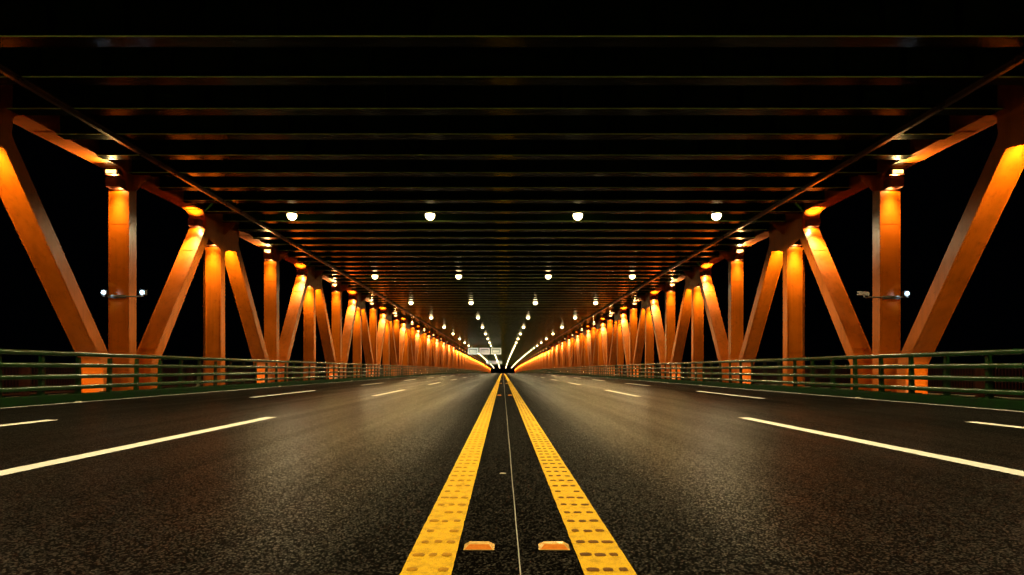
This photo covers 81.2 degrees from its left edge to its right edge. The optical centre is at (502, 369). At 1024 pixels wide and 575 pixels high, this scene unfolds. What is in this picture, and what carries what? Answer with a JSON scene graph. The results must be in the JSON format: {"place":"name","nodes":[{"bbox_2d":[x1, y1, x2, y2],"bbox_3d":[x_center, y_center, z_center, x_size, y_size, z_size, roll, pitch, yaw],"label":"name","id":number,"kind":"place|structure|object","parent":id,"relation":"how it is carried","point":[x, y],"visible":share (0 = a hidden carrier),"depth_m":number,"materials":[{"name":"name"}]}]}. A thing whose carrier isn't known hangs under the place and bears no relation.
{"place":"outdoors","nodes":[
{"label":"outdoors","id":0,"kind":"place"},
{"bbox_2d":[0,373,1023,574],"bbox_3d":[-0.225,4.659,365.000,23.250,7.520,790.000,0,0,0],"label":"road","id":1,"kind":"structure","parent":0,"point":[344,478],"depth_m":4.83,"materials":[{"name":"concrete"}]},
{"bbox_2d":[0,373,462,407],"bbox_3d":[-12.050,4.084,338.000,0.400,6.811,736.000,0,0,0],"label":"kerb","id":2,"kind":"structure","parent":1,"relation":"on","point":[35,400],"depth_m":19.88,"materials":[{"name":"green paint"}]},
{"bbox_2d":[0,349,488,397],"bbox_3d":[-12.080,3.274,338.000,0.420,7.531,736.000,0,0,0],"label":"steel railing","id":3,"kind":"object","parent":2,"relation":"on","point":[40,388],"visible":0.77,"depth_m":20.89,"materials":[{"name":"metal"}]},
{"bbox_2d":[0,373,487,475],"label":"lane marking","id":4,"kind":"object","parent":1,"relation":"on","point":[40,464],"visible":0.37,"depth_m":6.77,"materials":[{"name":"white paint"}]},
{"bbox_2d":[400,373,501,574],"bbox_3d":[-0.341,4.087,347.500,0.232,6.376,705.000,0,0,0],"label":"yellow line","id":5,"kind":"object","parent":1,"relation":"on","point":[434,550],"visible":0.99,"depth_m":3.72,"materials":[{"name":"paint"}]},
{"bbox_2d":[463,541,494,549],"bbox_3d":[-0.120,0.897,3.050,0.156,0.024,0.100,0,0,1],"label":"road stud","id":6,"kind":"object","parent":1,"relation":"on","point":[479,545],"visible":1,"depth_m":3.02,"materials":[{"name":"orange plastic"}]},
{"bbox_2d":[538,541,569,549],"bbox_3d":[0.262,0.897,3.050,0.156,0.024,0.100,0,0,2],"label":"road stud","id":7,"kind":"object","parent":1,"relation":"on","point":[553,545],"visible":1,"depth_m":3.02,"materials":[{"name":"orange plastic"}]},
{"bbox_2d":[504,373,636,574],"bbox_3d":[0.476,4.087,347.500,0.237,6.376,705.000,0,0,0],"label":"yellow line","id":8,"kind":"object","parent":1,"relation":"on","point":[598,551],"visible":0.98,"depth_m":3.72,"materials":[{"name":"paint"}]},
{"bbox_2d":[530,375,1023,475],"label":"lane marking","id":9,"kind":"object","parent":1,"relation":"on","point":[986,466],"visible":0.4,"depth_m":6.73,"materials":[{"name":"white paint"}]},
{"bbox_2d":[541,373,1023,410],"bbox_3d":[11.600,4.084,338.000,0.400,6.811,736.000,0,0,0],"label":"kerb","id":10,"kind":"structure","parent":1,"relation":"on","point":[1008,404],"depth_m":18.42,"materials":[{"name":"green paint"}]},
{"bbox_2d":[516,349,1023,397],"bbox_3d":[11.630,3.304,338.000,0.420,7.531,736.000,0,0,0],"label":"steel railing","id":11,"kind":"object","parent":10,"relation":"on","point":[988,378],"visible":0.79,"depth_m":19.38,"materials":[{"name":"metal"}]},
{"bbox_2d":[0,123,1023,382],"label":"sky","id":12,"kind":"structure","parent":0,"point":[937,190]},
{"bbox_2d":[2,377,1023,397],"bbox_3d":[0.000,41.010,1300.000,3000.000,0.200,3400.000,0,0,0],"label":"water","id":13,"kind":"structure","parent":0,"point":[808,380],"depth_m":1581.68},
{"bbox_2d":[644,377,1023,399],"bbox_3d":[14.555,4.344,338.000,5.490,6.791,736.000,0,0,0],"label":"walkway","id":14,"kind":"structure","parent":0,"point":[928,393],"depth_m":22.69,"materials":[{"name":"concrete"}]},
{"bbox_2d":[594,319,605,373],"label":"truss column","id":15,"kind":"structure","parent":14,"relation":"on","point":[600,357],"depth_m":86.91,"materials":[{"name":"orange metal"}]},
{"bbox_2d":[603,314,613,375],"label":"truss column","id":16,"kind":"structure","parent":14,"relation":"on","point":[609,318],"depth_m":79.71,"materials":[{"name":"orange metal"}]},
{"bbox_2d":[612,309,626,373],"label":"truss column","id":17,"kind":"structure","parent":14,"relation":"on","point":[620,353],"depth_m":72.51,"materials":[{"name":"orange metal"}]},
{"bbox_2d":[624,302,637,376],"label":"truss column","id":18,"kind":"structure","parent":14,"relation":"on","point":[632,307],"depth_m":65.31,"materials":[{"name":"orange metal"}]},
{"bbox_2d":[639,293,653,377],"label":"truss column","id":19,"kind":"structure","parent":14,"relation":"on","point":[649,337],"depth_m":58.11,"materials":[{"name":"orange metal"}]},
{"bbox_2d":[649,292,664,378],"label":"diagonal brace","id":20,"kind":"object","parent":14,"relation":"on","point":[657,324],"visible":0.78,"depth_m":54.82,"materials":[{"name":"orange metal"}]},
{"bbox_2d":[658,283,675,378],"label":"truss column","id":21,"kind":"structure","parent":14,"relation":"on","point":[668,289],"depth_m":50.91,"materials":[{"name":"orange metal"}]},
{"bbox_2d":[669,288,690,378],"bbox_3d":[14.330,-3.021,47.300,0.802,8.530,5.270,0,0,0],"label":"diagonal brace","id":22,"kind":"object","parent":14,"relation":"on","point":[681,332],"visible":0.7,"depth_m":47.51,"materials":[{"name":"orange metal"}]},
{"bbox_2d":[684,267,703,380],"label":"truss column","id":23,"kind":"structure","parent":14,"relation":"on","point":[692,280],"depth_m":43.71,"materials":[{"name":"orange metal"}]},
{"bbox_2d":[699,265,727,381],"bbox_3d":[14.330,-3.038,40.500,0.802,8.530,5.270,0,0,0],"label":"diagonal brace","id":24,"kind":"object","parent":14,"relation":"on","point":[716,324],"visible":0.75,"depth_m":40.23,"materials":[{"name":"orange metal"}]},
{"bbox_2d":[719,248,745,382],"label":"truss column","id":25,"kind":"structure","parent":14,"relation":"on","point":[734,257],"depth_m":36.51,"materials":[{"name":"orange metal"}]},
{"bbox_2d":[737,231,782,383],"bbox_3d":[14.330,-3.038,32.900,0.802,8.530,5.270,0,0,0],"label":"diagonal brace","id":26,"kind":"object","parent":14,"relation":"on","point":[770,274],"visible":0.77,"depth_m":32.94,"materials":[{"name":"orange metal"}]},
{"bbox_2d":[769,213,803,386],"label":"truss column","id":27,"kind":"structure","parent":14,"relation":"on","point":[785,237],"depth_m":29.31,"materials":[{"name":"orange metal"}]},
{"bbox_2d":[803,250,805,386],"bbox_3d":[14.810,-3.179,29.500,0.260,8.200,0.120,0,0,0],"label":"drain pipe","id":28,"kind":"object","parent":27,"relation":"attached to","point":[804,306],"visible":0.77,"depth_m":29.46,"materials":[{"name":"orange metal"}]},
{"bbox_2d":[597,368,1023,396],"bbox_3d":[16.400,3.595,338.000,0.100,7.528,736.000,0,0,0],"label":"picket fence","id":29,"kind":"object","parent":14,"relation":"on","point":[979,384],"visible":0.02,"depth_m":21.58,"materials":[{"name":"metal"}]},
{"bbox_2d":[797,210,871,390],"bbox_3d":[14.330,-3.049,26.100,0.802,8.530,5.270,0,0,0],"label":"diagonal brace","id":30,"kind":"object","parent":14,"relation":"on","point":[849,329],"visible":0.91,"depth_m":25.56,"materials":[{"name":"orange metal"}]},
{"bbox_2d":[858,167,908,391],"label":"truss column","id":31,"kind":"structure","parent":14,"relation":"on","point":[885,185],"depth_m":22.11,"materials":[{"name":"orange metal"}]},
{"bbox_2d":[897,113,1023,393],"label":"diagonal brace","id":32,"kind":"object","parent":14,"relation":"on","point":[994,186],"visible":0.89,"depth_m":18.40,"materials":[{"name":"orange metal"}]},
{"bbox_2d":[996,96,1023,149],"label":"truss column","id":33,"kind":"structure","parent":14,"relation":"on","point":[1010,122],"depth_m":16.34,"materials":[{"name":"orange metal"}]},
{"bbox_3d":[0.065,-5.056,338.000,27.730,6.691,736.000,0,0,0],"label":"deck soffit","id":34,"kind":"structure","parent":0,"visible":0},
{"bbox_2d":[0,85,488,365],"bbox_3d":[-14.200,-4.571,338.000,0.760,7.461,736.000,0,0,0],"label":"top chord","id":35,"kind":"object","parent":34,"relation":"attached to","point":[46,127],"visible":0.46,"depth_m":20.41,"materials":[{"name":"orange metal"}]},
{"bbox_2d":[225,231,269,382],"bbox_3d":[-14.200,-3.038,32.900,0.802,8.530,5.270,0,0,0],"label":"diagonal brace","id":36,"kind":"object","parent":35,"relation":"attached to","point":[237,274],"visible":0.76,"depth_m":32.92,"materials":[{"name":"orange metal"}]},
{"bbox_2d":[316,287,336,378],"bbox_3d":[-14.200,-3.021,47.300,0.802,8.530,5.270,0,0,0],"label":"diagonal brace","id":37,"kind":"object","parent":35,"relation":"attached to","point":[325,332],"visible":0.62,"depth_m":47.51,"materials":[{"name":"orange metal"}]},
{"bbox_2d":[362,306,373,376],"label":"diagonal brace","id":38,"kind":"object","parent":35,"relation":"attached to","point":[367,347],"visible":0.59,"depth_m":62.05,"materials":[{"name":"orange metal"}]},
{"bbox_2d":[377,308,386,375],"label":"diagonal brace","id":39,"kind":"object","parent":35,"relation":"attached to","point":[381,328],"visible":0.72,"depth_m":69.39,"materials":[{"name":"orange metal"}]},
{"bbox_2d":[390,320,397,375],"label":"diagonal brace","id":40,"kind":"object","parent":35,"relation":"attached to","point":[393,358],"visible":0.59,"depth_m":76.73,"materials":[{"name":"orange metal"}]},
{"bbox_2d":[400,318,405,374],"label":"diagonal brace","id":41,"kind":"object","parent":35,"relation":"attached to","point":[402,331],"visible":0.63,"depth_m":84.05,"materials":[{"name":"orange metal"}]},
{"bbox_2d":[366,296,639,297],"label":"cross beam","id":42,"kind":"structure","parent":35,"relation":"attached to","point":[503,297],"depth_m":60.02,"materials":[{"name":"brown metal"}]},
{"bbox_2d":[369,298,636,299],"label":"cross beam","id":43,"kind":"structure","parent":35,"relation":"attached to","point":[503,299],"depth_m":61.72,"materials":[{"name":"brown metal"}]},
{"bbox_2d":[383,305,622,306],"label":"cross beam","id":44,"kind":"structure","parent":35,"relation":"attached to","point":[502,305],"depth_m":69.00,"materials":[{"name":"brown metal"}]},
{"bbox_2d":[386,307,619,308],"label":"cross beam","id":45,"kind":"structure","parent":35,"relation":"attached to","point":[503,308],"depth_m":70.74,"materials":[{"name":"brown metal"}]},
{"bbox_2d":[382,304,623,304],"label":"cross beam","id":46,"kind":"structure","parent":35,"relation":"attached to","point":[504,304],"depth_m":67.20,"materials":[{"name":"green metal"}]},
{"bbox_2d":[397,313,608,313],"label":"cross beam","id":47,"kind":"structure","parent":35,"relation":"attached to","point":[503,313],"depth_m":78.00,"materials":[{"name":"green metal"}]},
{"bbox_2d":[406,318,599,318],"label":"cross beam","id":48,"kind":"structure","parent":35,"relation":"attached to","point":[502,318],"depth_m":85.20,"materials":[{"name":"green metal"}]},
{"bbox_2d":[404,317,601,317],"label":"cross beam","id":49,"kind":"structure","parent":35,"relation":"attached to","point":[503,317],"depth_m":83.40,"materials":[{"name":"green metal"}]},
{"bbox_2d":[412,320,593,320],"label":"cross beam","id":50,"kind":"structure","parent":35,"relation":"attached to","point":[503,320],"depth_m":88.80,"materials":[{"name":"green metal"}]},
{"bbox_2d":[412,321,593,321],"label":"cross beam","id":51,"kind":"structure","parent":35,"relation":"attached to","point":[502,321],"depth_m":90.60,"materials":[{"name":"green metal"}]},
{"bbox_2d":[297,257,709,261],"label":"cross beam","id":52,"kind":"structure","parent":35,"relation":"attached to","point":[503,259],"depth_m":40.20,"materials":[{"name":"brown metal"}]},
{"bbox_2d":[329,275,677,278],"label":"cross beam","id":53,"kind":"structure","parent":35,"relation":"attached to","point":[503,277],"depth_m":47.40,"materials":[{"name":"brown metal"}]},
{"bbox_2d":[335,279,671,281],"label":"cross beam","id":54,"kind":"structure","parent":35,"relation":"attached to","point":[503,280],"depth_m":49.20,"materials":[{"name":"brown metal"}]},
{"bbox_2d":[347,285,659,287],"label":"cross beam","id":55,"kind":"structure","parent":35,"relation":"attached to","point":[503,286],"depth_m":52.80,"materials":[{"name":"brown metal"}]},
{"bbox_2d":[352,288,654,290],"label":"cross beam","id":56,"kind":"structure","parent":35,"relation":"attached to","point":[503,289],"depth_m":54.60,"materials":[{"name":"brown metal"}]},
{"bbox_2d":[356,291,650,292],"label":"cross beam","id":57,"kind":"structure","parent":35,"relation":"attached to","point":[503,292],"depth_m":56.20,"materials":[{"name":"brown metal"}]},
{"bbox_2d":[373,300,633,301],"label":"cross beam","id":58,"kind":"structure","parent":35,"relation":"attached to","point":[502,300],"depth_m":63.52,"materials":[{"name":"brown metal"}]},
{"bbox_2d":[394,310,612,311],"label":"cross beam","id":59,"kind":"structure","parent":35,"relation":"attached to","point":[503,311],"depth_m":74.36,"materials":[{"name":"brown metal"}]},
{"bbox_2d":[395,312,611,312],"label":"cross beam","id":60,"kind":"structure","parent":35,"relation":"attached to","point":[503,312],"depth_m":76.20,"materials":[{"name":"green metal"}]},
{"bbox_2d":[404,316,602,316],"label":"cross beam","id":61,"kind":"structure","parent":35,"relation":"attached to","point":[503,316],"depth_m":81.40,"materials":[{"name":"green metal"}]},
{"bbox_2d":[181,191,826,202],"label":"cross beam","id":62,"kind":"structure","parent":35,"relation":"attached to","point":[504,197],"depth_m":25.80,"materials":[{"name":"brown metal"}]},
{"bbox_2d":[252,232,755,238],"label":"cross beam","id":63,"kind":"structure","parent":35,"relation":"attached to","point":[504,235],"depth_m":33.00,"materials":[{"name":"brown metal"}]},
{"bbox_2d":[265,239,742,245],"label":"cross beam","id":64,"kind":"structure","parent":35,"relation":"attached to","point":[503,242],"depth_m":34.80,"materials":[{"name":"brown metal"}]},
{"bbox_2d":[288,252,719,256],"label":"cross beam","id":65,"kind":"structure","parent":35,"relation":"attached to","point":[503,254],"depth_m":38.40,"materials":[{"name":"brown metal"}]},
{"bbox_2d":[55,115,953,139],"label":"cross beam","id":66,"kind":"structure","parent":35,"relation":"attached to","point":[504,127],"depth_m":18.60,"materials":[{"name":"brown metal"}]},
{"bbox_2d":[95,140,913,159],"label":"cross beam","id":67,"kind":"structure","parent":35,"relation":"attached to","point":[504,149],"depth_m":20.40,"materials":[{"name":"brown metal"}]},
{"bbox_2d":[157,176,851,190],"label":"cross beam","id":68,"kind":"structure","parent":35,"relation":"attached to","point":[504,183],"depth_m":24.00,"materials":[{"name":"brown metal"}]},
{"bbox_2d":[276,246,730,251],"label":"cross beam","id":69,"kind":"structure","parent":34,"relation":"attached to","point":[504,248],"depth_m":36.60,"materials":[{"name":"brown metal"}]},
{"bbox_2d":[314,267,692,270],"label":"cross beam","id":70,"kind":"structure","parent":34,"relation":"attached to","point":[503,268],"depth_m":43.80,"materials":[{"name":"brown metal"}]},
{"bbox_2d":[322,271,684,274],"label":"cross beam","id":71,"kind":"structure","parent":34,"relation":"attached to","point":[503,272],"depth_m":45.60,"materials":[{"name":"brown metal"}]},
{"bbox_2d":[341,282,665,284],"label":"cross beam","id":72,"kind":"structure","parent":34,"relation":"attached to","point":[503,283],"depth_m":51.00,"materials":[{"name":"brown metal"}]},
{"bbox_2d":[128,160,879,175],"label":"cross beam","id":73,"kind":"structure","parent":34,"relation":"attached to","point":[504,167],"depth_m":22.20,"materials":[{"name":"brown metal"}]},
{"bbox_2d":[202,203,805,213],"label":"cross beam","id":74,"kind":"structure","parent":34,"relation":"attached to","point":[504,208],"depth_m":27.60,"materials":[{"name":"brown metal"}]},
{"bbox_2d":[221,214,786,222],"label":"cross beam","id":75,"kind":"structure","parent":34,"relation":"attached to","point":[504,218],"depth_m":29.40,"materials":[{"name":"brown metal"}]},
{"bbox_2d":[237,223,770,231],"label":"cross beam","id":76,"kind":"structure","parent":34,"relation":"attached to","point":[504,227],"depth_m":31.20,"materials":[{"name":"brown metal"}]},
{"bbox_2d":[307,262,700,266],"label":"cross beam","id":77,"kind":"structure","parent":34,"relation":"attached to","point":[504,264],"depth_m":42.00,"materials":[{"name":"brown metal"}]},
{"bbox_2d":[7,85,1002,114],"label":"cross beam","id":78,"kind":"structure","parent":34,"relation":"attached to","point":[503,99],"depth_m":16.80,"materials":[{"name":"black metal"}]},
{"bbox_2d":[0,0,1023,46],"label":"cross beam","id":79,"kind":"structure","parent":34,"relation":"attached to","point":[511,23],"depth_m":13.20,"materials":[{"name":"black metal"}]},
{"bbox_2d":[0,47,1023,84],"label":"cross beam","id":80,"kind":"structure","parent":34,"relation":"attached to","point":[502,65],"depth_m":15.00,"materials":[{"name":"black metal"}]},
{"bbox_2d":[0,64,492,368],"bbox_3d":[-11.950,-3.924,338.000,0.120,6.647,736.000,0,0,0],"label":"service rail","id":81,"kind":"object","parent":80,"relation":"hanging from","point":[31,86],"visible":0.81,"depth_m":20.01,"materials":[{"name":"metal"}]},
{"bbox_2d":[517,85,1023,365],"bbox_3d":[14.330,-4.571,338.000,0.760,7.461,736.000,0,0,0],"label":"top chord","id":82,"kind":"object","parent":34,"relation":"attached to","point":[962,127],"visible":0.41,"depth_m":20.22,"materials":[{"name":"orange metal"}]},
{"bbox_2d":[600,318,606,373],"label":"diagonal brace","id":83,"kind":"object","parent":82,"relation":"attached to","point":[603,331],"visible":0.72,"depth_m":84.02,"materials":[{"name":"orange metal"}]},
{"bbox_2d":[609,320,616,375],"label":"diagonal brace","id":84,"kind":"object","parent":82,"relation":"attached to","point":[613,355],"visible":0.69,"depth_m":76.60,"materials":[{"name":"orange metal"}]},
{"bbox_2d":[620,308,628,376],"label":"diagonal brace","id":85,"kind":"object","parent":82,"relation":"attached to","point":[624,327],"visible":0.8,"depth_m":69.50,"materials":[{"name":"orange metal"}]},
{"bbox_2d":[633,308,644,376],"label":"diagonal brace","id":86,"kind":"object","parent":82,"relation":"attached to","point":[639,346],"visible":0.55,"depth_m":62.05,"materials":[{"name":"orange metal"}]},
{"bbox_3d":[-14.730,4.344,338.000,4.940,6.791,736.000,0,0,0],"label":"walkway","id":87,"kind":"structure","parent":0,"visible":0},
{"bbox_2d":[0,103,13,149],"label":"truss column","id":88,"kind":"structure","parent":87,"relation":"on","point":[6,122],"depth_m":16.61,"materials":[{"name":"orange metal"}]},
{"bbox_2d":[0,113,109,392],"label":"diagonal brace","id":89,"kind":"object","parent":87,"relation":"on","point":[23,205],"visible":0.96,"depth_m":18.53,"materials":[{"name":"orange metal"}]},
{"bbox_2d":[100,167,150,390],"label":"truss column","id":90,"kind":"structure","parent":87,"relation":"on","point":[123,185],"depth_m":22.11,"materials":[{"name":"orange metal"}]},
{"bbox_2d":[136,210,212,389],"bbox_3d":[-14.200,-3.049,26.100,0.802,8.530,5.270,0,0,0],"label":"diagonal brace","id":91,"kind":"object","parent":87,"relation":"on","point":[158,330],"visible":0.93,"depth_m":25.54,"materials":[{"name":"orange metal"}]},
{"bbox_2d":[2,367,381,395],"bbox_3d":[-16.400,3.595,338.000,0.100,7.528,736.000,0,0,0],"label":"picket fence","id":92,"kind":"object","parent":87,"relation":"on","point":[24,371],"visible":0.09,"depth_m":22.45,"materials":[{"name":"metal"}]},
{"bbox_2d":[204,213,238,385],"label":"truss column","id":93,"kind":"structure","parent":87,"relation":"on","point":[222,237],"depth_m":29.31,"materials":[{"name":"orange metal"}]},
{"bbox_2d":[202,250,204,385],"bbox_3d":[-14.680,-3.179,29.500,0.260,8.200,0.120,0,0,0],"label":"drain pipe","id":94,"kind":"object","parent":93,"relation":"attached to","point":[203,306],"visible":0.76,"depth_m":29.46,"materials":[{"name":"orange metal"}]},
{"bbox_2d":[261,248,288,381],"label":"truss column","id":95,"kind":"structure","parent":87,"relation":"on","point":[273,257],"depth_m":36.51,"materials":[{"name":"orange metal"}]},
{"bbox_2d":[279,265,307,381],"bbox_3d":[-14.200,-3.038,40.500,0.802,8.530,5.270,0,0,0],"label":"diagonal brace","id":96,"kind":"object","parent":87,"relation":"on","point":[290,325],"visible":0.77,"depth_m":40.21,"materials":[{"name":"orange metal"}]},
{"bbox_2d":[303,267,322,380],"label":"truss column","id":97,"kind":"structure","parent":87,"relation":"on","point":[314,279],"depth_m":43.71,"materials":[{"name":"orange metal"}]},
{"bbox_2d":[331,283,348,377],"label":"truss column","id":98,"kind":"structure","parent":87,"relation":"on","point":[338,289],"depth_m":50.91,"materials":[{"name":"orange metal"}]},
{"bbox_2d":[342,292,356,377],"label":"diagonal brace","id":99,"kind":"object","parent":87,"relation":"on","point":[349,323],"visible":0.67,"depth_m":54.89,"materials":[{"name":"orange metal"}]},
{"bbox_2d":[353,293,367,377],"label":"truss column","id":100,"kind":"structure","parent":87,"relation":"on","point":[357,343],"depth_m":58.11,"materials":[{"name":"orange metal"}]},
{"bbox_2d":[361,293,644,295],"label":"cross beam","id":101,"kind":"structure","parent":100,"relation":"on","point":[503,294],"depth_m":58.20,"materials":[{"name":"brown metal"}]},
{"bbox_2d":[369,302,381,375],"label":"truss column","id":102,"kind":"structure","parent":87,"relation":"on","point":[374,307],"depth_m":65.31,"materials":[{"name":"orange metal"}]},
{"bbox_2d":[377,302,629,303],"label":"cross beam","id":103,"kind":"structure","parent":102,"relation":"on","point":[503,303],"depth_m":65.43,"materials":[{"name":"brown metal"}]},
{"bbox_2d":[383,309,393,375],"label":"truss column","id":104,"kind":"structure","parent":87,"relation":"on","point":[386,351],"depth_m":72.51,"materials":[{"name":"orange metal"}]},
{"bbox_2d":[389,309,616,309],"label":"cross beam","id":105,"kind":"structure","parent":104,"relation":"on","point":[502,309],"depth_m":72.60,"materials":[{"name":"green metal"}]},
{"bbox_2d":[393,315,403,374],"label":"truss column","id":106,"kind":"structure","parent":87,"relation":"on","point":[396,323],"depth_m":79.71,"materials":[{"name":"orange metal"}]},
{"bbox_2d":[399,314,606,315],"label":"cross beam","id":107,"kind":"structure","parent":106,"relation":"on","point":[503,315],"depth_m":79.79,"materials":[{"name":"brown metal"}]},
{"bbox_2d":[402,319,411,374],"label":"truss column","id":108,"kind":"structure","parent":87,"relation":"on","point":[405,358],"depth_m":86.91,"materials":[{"name":"orange metal"}]},
{"bbox_2d":[408,319,597,319],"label":"cross beam","id":109,"kind":"structure","parent":108,"relation":"attached to","point":[503,319],"depth_m":87.00,"materials":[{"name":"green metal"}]},
{"bbox_3d":[0.065,-7.712,4.210,27.710,0.946,0.420,0,0,0],"label":"cross beam","id":110,"kind":"object","parent":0,"visible":0},
{"bbox_2d":[520,52,1023,361],"bbox_3d":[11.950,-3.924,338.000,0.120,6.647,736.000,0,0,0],"label":"service rail","id":111,"kind":"object","parent":110,"relation":"hanging from","point":[986,79],"visible":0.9,"depth_m":19.33,"materials":[{"name":"metal"}]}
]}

